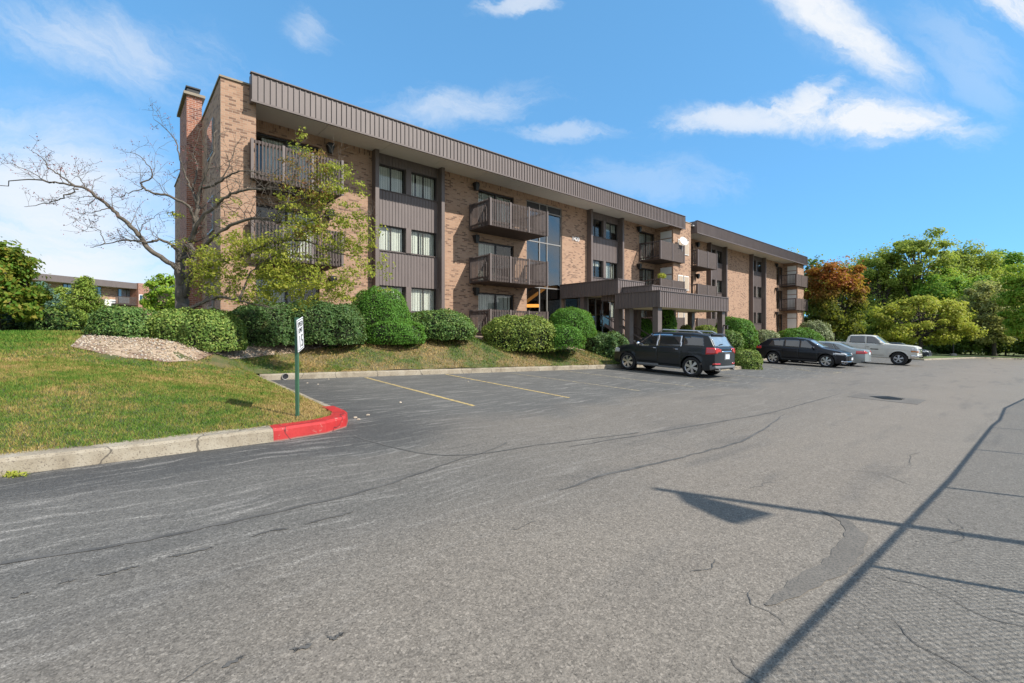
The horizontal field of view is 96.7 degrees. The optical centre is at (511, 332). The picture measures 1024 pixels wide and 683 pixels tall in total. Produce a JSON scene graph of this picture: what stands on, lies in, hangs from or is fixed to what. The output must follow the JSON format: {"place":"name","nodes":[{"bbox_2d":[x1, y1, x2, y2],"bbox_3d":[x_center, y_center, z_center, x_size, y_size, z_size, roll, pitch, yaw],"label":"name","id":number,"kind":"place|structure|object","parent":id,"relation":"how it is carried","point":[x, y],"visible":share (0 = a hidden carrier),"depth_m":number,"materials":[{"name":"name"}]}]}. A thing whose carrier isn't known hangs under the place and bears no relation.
{"place":"outdoors","nodes":[
{"label":"outdoors","id":0,"kind":"place"},
{"bbox_2d":[256,367,461,374],"bbox_3d":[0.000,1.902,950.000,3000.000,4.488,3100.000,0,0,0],"label":"ground","id":1,"kind":"structure","parent":0,"point":[407,369],"depth_m":17.89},
{"bbox_2d":[20,274,174,314],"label":"distant building","id":2,"kind":"structure","parent":1,"relation":"on","point":[128,294],"depth_m":69.47,"materials":[{"name":"beige brick"}]},
{"bbox_2d":[118,289,129,296],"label":"sliding door","id":3,"kind":"structure","parent":2,"relation":"in","point":[121,292],"depth_m":71.64,"materials":[{"name":"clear glass"}]},
{"bbox_2d":[139,273,174,312],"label":"young tree","id":4,"kind":"object","parent":1,"relation":"on","point":[150,300],"visible":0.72,"depth_m":44.35,"materials":[{"name":"green plant"}]},
{"bbox_2d":[174,71,807,335],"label":"apartment building","id":5,"kind":"structure","parent":1,"relation":"on","point":[480,237],"depth_m":21.76,"materials":[{"name":"beige brick"}]},
{"bbox_2d":[207,276,214,308],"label":"window","id":6,"kind":"structure","parent":5,"relation":"in","point":[212,302],"depth_m":15.75,"materials":[{"name":"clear glass"}]},
{"bbox_2d":[207,195,214,235],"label":"window","id":7,"kind":"structure","parent":5,"relation":"in","point":[211,227],"depth_m":15.75,"materials":[{"name":"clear glass"}]},
{"bbox_2d":[207,117,214,161],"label":"window","id":8,"kind":"structure","parent":5,"relation":"in","point":[209,134],"depth_m":15.75,"materials":[{"name":"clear glass"}]},
{"bbox_2d":[256,277,318,304],"bbox_3d":[-8.937,-1.020,17.770,2.790,2.280,0.990,0,0,-41],"label":"sliding door","id":9,"kind":"structure","parent":5,"relation":"in","point":[288,299],"depth_m":18.15,"materials":[{"name":"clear glass"}]},
{"bbox_2d":[256,204,318,260],"bbox_3d":[-8.937,-3.670,17.770,2.790,2.280,0.990,0,0,-41],"label":"sliding door","id":10,"kind":"structure","parent":5,"relation":"in","point":[273,212],"depth_m":17.81,"materials":[{"name":"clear glass"}]},
{"bbox_2d":[256,132,318,187],"bbox_3d":[-8.937,-6.320,17.770,2.790,2.280,0.990,0,0,-41],"label":"sliding door","id":11,"kind":"structure","parent":5,"relation":"in","point":[285,144],"depth_m":17.56,"materials":[{"name":"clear glass"}]},
{"bbox_2d":[379,285,404,300],"bbox_3d":[-5.569,-1.440,20.449,1.930,1.660,0.580,0,0,-41],"label":"window","id":12,"kind":"structure","parent":5,"relation":"in","point":[383,287],"depth_m":20.54,"materials":[{"name":"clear glass"}]},
{"bbox_2d":[379,225,404,252],"bbox_3d":[-5.569,-4.090,20.449,1.930,1.660,0.580,0,0,-41],"label":"window","id":13,"kind":"structure","parent":5,"relation":"in","point":[389,240],"depth_m":20.44,"materials":[{"name":"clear glass"}]},
{"bbox_2d":[379,164,404,193],"bbox_3d":[-5.569,-6.740,20.449,1.930,1.660,0.580,0,0,-41],"label":"window","id":14,"kind":"structure","parent":5,"relation":"in","point":[388,176],"depth_m":20.45,"materials":[{"name":"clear glass"}]},
{"bbox_2d":[398,288,435,311],"bbox_3d":[-4.345,-1.440,21.517,2.000,1.660,0.580,0,0,-41],"label":"window","id":15,"kind":"structure","parent":5,"relation":"in","point":[421,298],"depth_m":21.50,"materials":[{"name":"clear glass"}]},
{"bbox_2d":[398,229,435,256],"bbox_3d":[-4.345,-4.090,21.517,2.000,1.660,0.580,0,0,-41],"label":"window","id":16,"kind":"structure","parent":5,"relation":"in","point":[422,243],"depth_m":21.52,"materials":[{"name":"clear glass"}]},
{"bbox_2d":[398,171,435,200],"bbox_3d":[-4.345,-6.740,21.517,2.000,1.660,0.580,0,0,-41],"label":"window","id":17,"kind":"structure","parent":5,"relation":"in","point":[422,186],"depth_m":21.57,"materials":[{"name":"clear glass"}]},
{"bbox_2d":[478,293,512,327],"bbox_3d":[-1.183,-1.020,24.534,2.830,2.280,0.990,0,0,-41],"label":"sliding door","id":18,"kind":"structure","parent":5,"relation":"in","point":[486,301],"depth_m":24.63,"materials":[{"name":"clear glass"}]},
{"bbox_2d":[478,241,512,280],"bbox_3d":[-1.183,-3.670,24.534,2.830,2.280,0.990,0,0,-41],"label":"sliding door","id":19,"kind":"structure","parent":5,"relation":"in","point":[483,249],"depth_m":24.89,"materials":[{"name":"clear glass"}]},
{"bbox_2d":[478,190,512,226],"bbox_3d":[-1.183,-6.320,24.534,2.830,2.280,0.990,0,0,-41],"label":"sliding door","id":20,"kind":"structure","parent":5,"relation":"in","point":[482,197],"depth_m":24.67,"materials":[{"name":"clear glass"}]},
{"bbox_2d":[483,198,560,320],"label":"stair window","id":21,"kind":"structure","parent":5,"relation":"in","point":[546,298],"depth_m":26.79,"materials":[{"name":"blue glass"}]},
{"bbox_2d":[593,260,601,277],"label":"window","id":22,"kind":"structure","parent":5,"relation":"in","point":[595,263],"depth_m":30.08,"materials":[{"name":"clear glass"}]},
{"bbox_2d":[593,219,601,236],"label":"window","id":23,"kind":"structure","parent":5,"relation":"in","point":[594,220],"depth_m":30.08,"materials":[{"name":"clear glass"}]},
{"bbox_2d":[595,261,616,278],"bbox_3d":[6.465,-4.090,30.943,2.030,1.660,0.580,0,0,-41],"label":"window","id":24,"kind":"structure","parent":5,"relation":"in","point":[609,266],"depth_m":31.18,"materials":[{"name":"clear glass"}]},
{"bbox_2d":[595,221,616,240],"bbox_3d":[6.465,-6.740,30.943,2.030,1.660,0.580,0,0,-41],"label":"window","id":25,"kind":"structure","parent":5,"relation":"in","point":[610,229],"depth_m":31.01,"materials":[{"name":"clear glass"}]},
{"bbox_2d":[610,302,613,318],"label":"window","id":26,"kind":"structure","parent":5,"relation":"in","point":[611,303],"depth_m":31.02,"materials":[{"name":"white glass"}]},
{"bbox_2d":[560,278,728,343],"bbox_3d":[7.912,-0.403,27.213,7.660,4.935,6.730,0,0,-41],"label":"entrance canopy","id":27,"kind":"object","parent":5,"relation":"attached to","point":[633,298],"visible":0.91,"depth_m":24.68,"materials":[{"name":"metal"}]},
{"bbox_2d":[639,268,653,284],"bbox_3d":[9.547,-3.670,33.893,2.450,2.280,0.990,0,0,-41],"label":"sliding door","id":28,"kind":"structure","parent":5,"relation":"in","point":[641,272],"depth_m":34.17,"materials":[{"name":"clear glass"}]},
{"bbox_2d":[639,231,653,259],"bbox_3d":[9.547,-6.320,33.893,2.450,2.280,0.990,0,0,-41],"label":"sliding door","id":29,"kind":"structure","parent":5,"relation":"in","point":[642,238],"depth_m":34.12,"materials":[{"name":"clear glass"}]},
{"bbox_2d":[680,237,688,244],"bbox_3d":[12.531,-6.484,33.156,0.591,1.052,0.603,0,0,14],"label":"satellite dish","id":30,"kind":"object","parent":5,"relation":"attached to","point":[684,240],"visible":1,"depth_m":33.27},
{"bbox_2d":[0,329,752,454],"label":"lawn","id":31,"kind":"structure","parent":0,"point":[221,362],"depth_m":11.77,"materials":[{"name":"green plant"}]},
{"bbox_2d":[1,313,34,329],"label":"bush","id":32,"kind":"object","parent":31,"relation":"on","point":[16,326],"visible":0.04,"depth_m":13.97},
{"bbox_2d":[0,239,52,330],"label":"tree","id":33,"kind":"object","parent":31,"relation":"on","point":[17,266],"visible":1,"depth_m":13.02,"materials":[{"name":"green plant"}]},
{"bbox_2d":[1,281,72,325],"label":"conifer","id":34,"kind":"object","parent":31,"relation":"on","point":[52,301],"visible":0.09,"depth_m":15.02,"materials":[{"name":"green plant"}]},
{"bbox_2d":[21,304,89,330],"bbox_3d":[-14.230,-0.357,14.503,1.691,1.194,1.957,0,0,0],"label":"bush","id":35,"kind":"object","parent":31,"relation":"on","point":[48,322],"visible":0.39,"depth_m":14.00,"materials":[{"name":"plant"}]},
{"bbox_2d":[51,285,73,306],"bbox_3d":[-15.785,-0.800,15.937,1.769,1.724,1.842,0,0,-9],"label":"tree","id":36,"kind":"object","parent":31,"relation":"on","point":[60,290],"visible":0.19,"depth_m":15.93,"materials":[{"name":"green plant"}]},
{"bbox_2d":[49,275,113,329],"bbox_3d":[-13.892,-0.886,14.850,2.350,1.972,2.060,0,0,0],"label":"conifer","id":37,"kind":"object","parent":31,"relation":"on","point":[86,303],"visible":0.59,"depth_m":14.61,"materials":[{"name":"green plant"}]},
{"bbox_2d":[0,98,395,314],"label":"half bare tree","id":38,"kind":"object","parent":31,"relation":"on","point":[184,282],"visible":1,"depth_m":12.44,"materials":[{"name":"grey plant"}]},
{"bbox_2d":[0,337,495,409],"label":"fallen leaves","id":39,"kind":"object","parent":31,"relation":"on","point":[192,367],"visible":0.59,"depth_m":10.34,"materials":[{"name":"orange plant"}]},
{"bbox_2d":[294,317,303,416],"bbox_3d":[-3.285,0.622,6.979,0.093,1.743,0.459,0,0,-12],"label":"speed limit sign","id":40,"kind":"object","parent":31,"relation":"on","point":[299,338],"visible":1,"depth_m":6.97,"materials":[{"name":"metal"}]},
{"bbox_2d":[71,334,584,361],"bbox_3d":[-3.552,0.423,18.711,20.980,0.867,5.992,0,0,-45],"label":"gravel bed","id":41,"kind":"object","parent":31,"relation":"on","point":[196,354],"visible":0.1,"depth_m":11.33,"materials":[{"name":"gravel"}]},
{"bbox_2d":[81,303,163,337],"bbox_3d":[-10.183,-0.184,12.037,1.715,1.176,1.549,0,0,0],"label":"hedge","id":42,"kind":"object","parent":41,"relation":"on","point":[121,321],"visible":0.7,"depth_m":11.49,"materials":[{"name":"plant"}]},
{"bbox_2d":[144,306,248,351],"bbox_3d":[-8.659,-0.093,12.476,2.613,1.254,1.770,0,0,0],"label":"hedge","id":43,"kind":"object","parent":41,"relation":"on","point":[211,330],"visible":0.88,"depth_m":11.92,"materials":[{"name":"plant"}]},
{"bbox_2d":[229,299,368,346],"bbox_3d":[-6.944,-0.337,14.983,4.299,1.586,2.229,0,0,-24],"label":"hedge","id":44,"kind":"object","parent":41,"relation":"on","point":[329,322],"visible":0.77,"depth_m":14.39,"materials":[{"name":"plant"}]},
{"bbox_2d":[351,285,427,344],"bbox_3d":[-4.590,-0.655,16.722,3.135,2.169,2.304,0,0,32],"label":"yew bush","id":45,"kind":"object","parent":41,"relation":"on","point":[387,314],"visible":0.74,"depth_m":16.06,"materials":[{"name":"plant"}]},
{"bbox_2d":[410,308,477,339],"bbox_3d":[-2.848,-0.329,17.827,3.079,1.307,2.197,0,0,0],"label":"bush","id":46,"kind":"object","parent":41,"relation":"on","point":[448,324],"visible":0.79,"depth_m":17.06,"materials":[{"name":"plant"}]},
{"bbox_2d":[481,313,558,351],"bbox_3d":[0.313,-0.014,19.578,3.354,1.658,2.602,0,0,0],"label":"bush","id":47,"kind":"object","parent":41,"relation":"on","point":[531,331],"visible":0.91,"depth_m":18.59,"materials":[{"name":"plant"}]},
{"bbox_2d":[547,306,597,349],"bbox_3d":[2.577,-0.235,19.927,2.453,1.919,2.703,0,0,0],"label":"yew bush","id":48,"kind":"object","parent":31,"relation":"on","point":[575,326],"visible":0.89,"depth_m":19.27,"materials":[{"name":"plant"}]},
{"bbox_2d":[583,330,628,359],"bbox_3d":[4.600,0.683,22.045,2.517,1.719,2.078,0,0,0],"label":"juniper","id":49,"kind":"object","parent":31,"relation":"on","point":[604,344],"visible":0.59,"depth_m":21.44,"materials":[{"name":"plant"}]},
{"bbox_2d":[601,303,648,343],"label":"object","id":50,"kind":"structure","parent":31,"relation":"on","point":[623,327],"depth_m":25.49,"materials":[{"name":"metal"}]},
{"bbox_2d":[640,318,652,337],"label":"yew bush","id":51,"kind":"object","parent":31,"relation":"on","point":[646,325],"visible":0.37,"depth_m":26.01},
{"bbox_2d":[662,310,677,331],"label":"yew bush","id":52,"kind":"object","parent":31,"relation":"on","point":[669,320],"visible":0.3,"depth_m":25.27,"materials":[{"name":"plant"}]},
{"bbox_2d":[679,324,692,331],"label":"bush","id":53,"kind":"object","parent":31,"relation":"on","point":[686,327],"visible":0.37,"depth_m":27.35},
{"bbox_2d":[695,325,716,333],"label":"bush","id":54,"kind":"object","parent":31,"relation":"on","point":[706,327],"visible":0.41,"depth_m":28.21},
{"bbox_2d":[725,329,744,349],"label":"bush","id":55,"kind":"object","parent":31,"relation":"on","point":[736,340],"visible":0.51,"depth_m":30.44,"materials":[{"name":"plant"}]},
{"bbox_2d":[734,348,762,369],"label":"island hedge","id":56,"kind":"object","parent":31,"relation":"on","point":[746,359],"visible":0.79,"depth_m":22.21,"materials":[{"name":"plant"}]},
{"bbox_2d":[804,255,870,341],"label":"maple tree","id":57,"kind":"object","parent":31,"relation":"on","point":[833,277],"visible":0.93,"depth_m":51.63,"materials":[{"name":"orange plant"}]},
{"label":"gravel bed","id":58,"kind":"structure","parent":31,"relation":"on","visible":0},
{"bbox_2d":[714,316,759,350],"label":"yew bush","id":59,"kind":"object","parent":58,"relation":"on","point":[750,334],"visible":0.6,"depth_m":31.87,"materials":[{"name":"plant"}]},
{"bbox_2d":[757,329,779,342],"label":"bush","id":60,"kind":"object","parent":58,"relation":"on","point":[763,335],"visible":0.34,"depth_m":39.91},
{"bbox_2d":[778,326,824,340],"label":"yew bush","id":61,"kind":"object","parent":58,"relation":"on","point":[803,332],"visible":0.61,"depth_m":41.39,"materials":[{"name":"plant"}]},
{"bbox_2d":[799,320,834,340],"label":"frosted bush","id":62,"kind":"object","parent":58,"relation":"on","point":[823,329],"visible":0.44,"depth_m":45.28,"materials":[{"name":"plant"}]},
{"bbox_2d":[0,357,1023,682],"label":"parking lot","id":63,"kind":"structure","parent":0,"point":[442,573],"depth_m":3.55,"materials":[{"name":"asphalt"}]},
{"bbox_2d":[0,470,29,477],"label":"weed","id":64,"kind":"object","parent":63,"relation":"on","point":[10,474],"visible":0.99,"depth_m":4.53,"materials":[{"name":"yellow plant"}]},
{"bbox_2d":[97,565,138,574],"bbox_3d":[-2.532,1.529,2.928,0.216,0.004,0.046,0,0,-41],"label":"oil mark","id":65,"kind":"object","parent":63,"relation":"on","point":[116,571],"visible":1,"depth_m":2.92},
{"bbox_2d":[0,425,273,476],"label":"kerb","id":66,"kind":"structure","parent":63,"relation":"on","point":[50,459],"depth_m":5.20,"materials":[{"name":"concrete"}]},
{"bbox_2d":[167,546,210,556],"bbox_3d":[-2.250,1.536,3.192,0.265,0.006,0.042,0,0,-39],"label":"oil mark","id":67,"kind":"object","parent":63,"relation":"on","point":[189,552],"visible":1,"depth_m":3.18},
{"bbox_2d":[223,654,244,667],"bbox_3d":[-1.336,1.577,2.188,0.040,0.002,0.107,0,0,38],"label":"oil mark","id":68,"kind":"object","parent":63,"relation":"on","point":[228,663],"visible":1,"depth_m":2.18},
{"bbox_2d":[0,442,506,564],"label":"tar seam","id":69,"kind":"object","parent":63,"relation":"on","point":[48,555],"visible":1,"depth_m":3.59,"materials":[{"name":"asphalt"}]},
{"bbox_2d":[257,375,329,405],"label":"kerb","id":70,"kind":"structure","parent":63,"relation":"on","point":[320,402],"depth_m":9.14,"materials":[{"name":"concrete"}]},
{"bbox_2d":[290,643,311,651],"bbox_3d":[-1.061,1.585,2.291,0.100,0.003,0.043,0,0,-32],"label":"oil mark","id":71,"kind":"object","parent":63,"relation":"on","point":[308,645],"visible":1,"depth_m":2.29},
{"bbox_2d":[270,406,347,441],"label":"kerb","id":72,"kind":"structure","parent":63,"relation":"on","point":[336,419],"depth_m":6.60,"materials":[{"name":"concrete"}]},
{"bbox_2d":[307,510,353,523],"bbox_3d":[-1.522,1.552,3.833,0.425,0.006,0.054,0,0,-44],"label":"oil mark","id":73,"kind":"object","parent":63,"relation":"on","point":[331,516],"visible":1,"depth_m":3.85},
{"bbox_2d":[364,377,475,405],"bbox_3d":[-2.596,1.433,11.581,0.100,0.169,5.620,0,0,-40],"label":"parking stripe","id":74,"kind":"object","parent":63,"relation":"on","point":[422,392],"visible":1,"depth_m":11.05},
{"bbox_2d":[259,364,656,379],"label":"kerb","id":75,"kind":"structure","parent":63,"relation":"on","point":[316,375],"depth_m":15.11,"materials":[{"name":"concrete"}]},
{"bbox_2d":[355,432,638,455],"bbox_3d":[0.001,1.565,6.493,4.460,0.135,1.111,0,0,-11],"label":"tar seam","id":76,"kind":"object","parent":63,"relation":"on","point":[489,452],"visible":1,"depth_m":6.28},
{"bbox_2d":[446,374,569,397],"bbox_3d":[-0.423,1.487,13.181,0.100,0.169,5.653,0,0,-40],"label":"parking stripe","id":77,"kind":"object","parent":63,"relation":"on","point":[511,386],"visible":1,"depth_m":12.56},
{"bbox_2d":[513,373,640,390],"bbox_3d":[1.775,1.544,14.624,0.100,0.162,5.222,0,0,-44],"label":"parking stripe","id":78,"kind":"object","parent":63,"relation":"on","point":[579,382],"visible":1,"depth_m":14.24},
{"bbox_2d":[560,414,784,489],"bbox_3d":[3.264,1.671,7.033,7.311,0.121,0.409,0,0,-43],"label":"tar seam","id":79,"kind":"object","parent":63,"relation":"on","point":[750,436],"visible":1,"depth_m":5.76,"materials":[{"name":"asphalt"}]},
{"bbox_2d":[614,329,734,376],"bbox_3d":[6.607,0.760,18.997,2.230,1.796,4.738,1,1,-41],"label":"suv","id":80,"kind":"object","parent":63,"relation":"on","point":[694,353],"visible":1,"depth_m":17.79,"materials":[{"name":"black paint"}]},
{"bbox_2d":[569,393,839,446],"bbox_3d":[5.453,1.712,9.916,11.668,0.220,0.358,0,0,-39],"label":"tar seam","id":81,"kind":"object","parent":63,"relation":"on","point":[700,424],"visible":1,"depth_m":8.16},
{"bbox_2d":[756,337,853,366],"bbox_3d":[17.387,1.104,27.174,2.230,1.640,4.817,1,1,-41],"label":"crossover","id":82,"kind":"object","parent":63,"relation":"on","point":[781,350],"visible":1,"depth_m":26.57,"materials":[{"name":"paint"}]},
{"bbox_2d":[769,340,783,345],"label":"side window","id":83,"kind":"structure","parent":82,"relation":"in","point":[775,342],"depth_m":27.51,"materials":[{"name":"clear glass"}]},
{"bbox_2d":[782,347,797,357],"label":"door","id":84,"kind":"structure","parent":82,"relation":"in","point":[791,352],"depth_m":26.88,"materials":[{"name":"paint"}]},
{"bbox_2d":[785,340,799,346],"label":"side window","id":85,"kind":"structure","parent":82,"relation":"in","point":[788,343],"depth_m":26.90,"materials":[{"name":"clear glass"}]},
{"bbox_2d":[800,340,812,348],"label":"side window","id":86,"kind":"structure","parent":82,"relation":"in","point":[804,344],"depth_m":26.39,"materials":[{"name":"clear glass"}]},
{"bbox_2d":[798,348,816,359],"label":"door","id":87,"kind":"structure","parent":82,"relation":"in","point":[802,353],"depth_m":26.20,"materials":[{"name":"paint"}]},
{"bbox_2d":[764,509,867,604],"bbox_3d":[2.398,1.685,3.452,0.407,0.036,2.117,0,0,41],"label":"asphalt patch","id":88,"kind":"object","parent":63,"relation":"on","point":[847,550],"visible":1,"depth_m":3.29,"materials":[{"name":"asphalt"}]},
{"bbox_2d":[792,341,871,365],"bbox_3d":[19.897,1.266,29.086,2.170,1.440,4.740,1,1,-41],"label":"sedan","id":89,"kind":"object","parent":63,"relation":"on","point":[861,355],"visible":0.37,"depth_m":27.40,"materials":[{"name":"silver paint"}]},
{"bbox_2d":[830,335,923,364],"bbox_3d":[25.121,1.138,32.309,2.400,1.970,6.005,1,1,-41],"label":"pickup truck","id":90,"kind":"object","parent":63,"relation":"on","point":[877,346],"visible":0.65,"depth_m":30.83,"materials":[{"name":"beige paint"}]},
{"bbox_2d":[848,393,925,404],"bbox_3d":[10.585,1.877,12.863,1.500,0.121,1.500,0,0,-41],"label":"storm drain","id":91,"kind":"object","parent":63,"relation":"on","point":[890,398],"visible":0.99,"depth_m":12.72,"materials":[{"name":"black metal"}]},
{"bbox_2d":[763,357,1023,359],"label":"kerb","id":92,"kind":"structure","parent":63,"relation":"on","point":[955,358],"depth_m":45.91,"materials":[{"name":"concrete"}]},
{"bbox_2d":[891,616,984,682],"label":"crack","id":93,"kind":"object","parent":63,"relation":"on","point":[935,653],"visible":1,"depth_m":2.40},
{"bbox_2d":[879,574,1022,625],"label":"crack","id":94,"kind":"object","parent":63,"relation":"on","point":[956,601],"visible":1,"depth_m":2.85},
{"bbox_2d":[0,0,1023,315],"label":"sky","id":95,"kind":"structure","parent":0,"point":[832,129],"materials":[{"name":"blue"}]},
{"bbox_2d":[919,349,1023,358],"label":"grass verge","id":96,"kind":"object","parent":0,"point":[938,355],"depth_m":54.05,"materials":[{"name":"plant"}]},
{"bbox_2d":[804,254,824,316],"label":"slim tree","id":97,"kind":"object","parent":96,"relation":"on","point":[813,263],"visible":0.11,"depth_m":59.70,"materials":[{"name":"green plant"}]},
{"bbox_2d":[831,319,876,341],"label":"understorey shrub","id":98,"kind":"object","parent":96,"relation":"on","point":[870,331],"visible":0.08,"depth_m":55.19,"materials":[{"name":"green plant"}]},
{"bbox_2d":[837,249,880,311],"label":"tall tree","id":99,"kind":"object","parent":96,"relation":"on","point":[849,268],"visible":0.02,"depth_m":71.35,"materials":[{"name":"green plant"}]},
{"bbox_2d":[851,242,913,324],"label":"tall tree","id":100,"kind":"object","parent":96,"relation":"on","point":[874,265],"visible":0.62,"depth_m":66.92,"materials":[{"name":"green plant"}]},
{"bbox_2d":[888,342,931,357],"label":"sedan","id":101,"kind":"object","parent":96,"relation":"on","point":[925,353],"visible":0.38,"depth_m":41.41,"materials":[{"name":"paint"}]},
{"bbox_2d":[871,227,965,297],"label":"locust tree","id":102,"kind":"object","parent":96,"relation":"on","point":[916,269],"visible":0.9,"depth_m":64.45,"materials":[{"name":"green plant"}]},
{"bbox_2d":[866,294,988,348],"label":"ash tree","id":103,"kind":"object","parent":96,"relation":"on","point":[957,316],"visible":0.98,"depth_m":50.45,"materials":[{"name":"green plant"}]},
{"bbox_2d":[897,334,965,354],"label":"understorey shrub","id":104,"kind":"object","parent":96,"relation":"on","point":[943,349],"visible":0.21,"depth_m":58.26,"materials":[{"name":"green plant"}]},
{"bbox_2d":[907,266,995,331],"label":"tall tree","id":105,"kind":"object","parent":96,"relation":"on","point":[947,287],"visible":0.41,"depth_m":61.89,"materials":[{"name":"green plant"}]},
{"bbox_2d":[931,239,1018,350],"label":"tall tree","id":106,"kind":"object","parent":96,"relation":"on","point":[975,263],"visible":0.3,"depth_m":68.41,"materials":[{"name":"green plant"}]},
{"bbox_2d":[948,332,1009,354],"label":"understorey shrub","id":107,"kind":"object","parent":96,"relation":"on","point":[973,346],"visible":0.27,"depth_m":57.57,"materials":[{"name":"green plant"}]},
{"bbox_2d":[955,274,1022,355],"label":"willow tree","id":108,"kind":"object","parent":96,"relation":"on","point":[982,304],"visible":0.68,"depth_m":55.44,"materials":[{"name":"green plant"}]},
{"bbox_2d":[970,336,1023,355],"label":"understorey shrub","id":109,"kind":"object","parent":96,"relation":"on","point":[1016,350],"visible":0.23,"depth_m":56.68,"materials":[{"name":"green plant"}]},
{"bbox_2d":[982,248,1023,307],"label":"tall tree","id":110,"kind":"object","parent":96,"relation":"on","point":[1014,257],"visible":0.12,"depth_m":70.98,"materials":[{"name":"green plant"}]},
{"bbox_2d":[989,263,1023,340],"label":"leafy tree","id":111,"kind":"object","parent":96,"relation":"on","point":[1013,323],"visible":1,"depth_m":50.55,"materials":[{"name":"green plant"}]},
{"bbox_2d":[1009,339,1023,354],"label":"understorey shrub","id":112,"kind":"object","parent":96,"relation":"on","point":[1019,344],"visible":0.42,"depth_m":56.54,"materials":[{"name":"green plant"}]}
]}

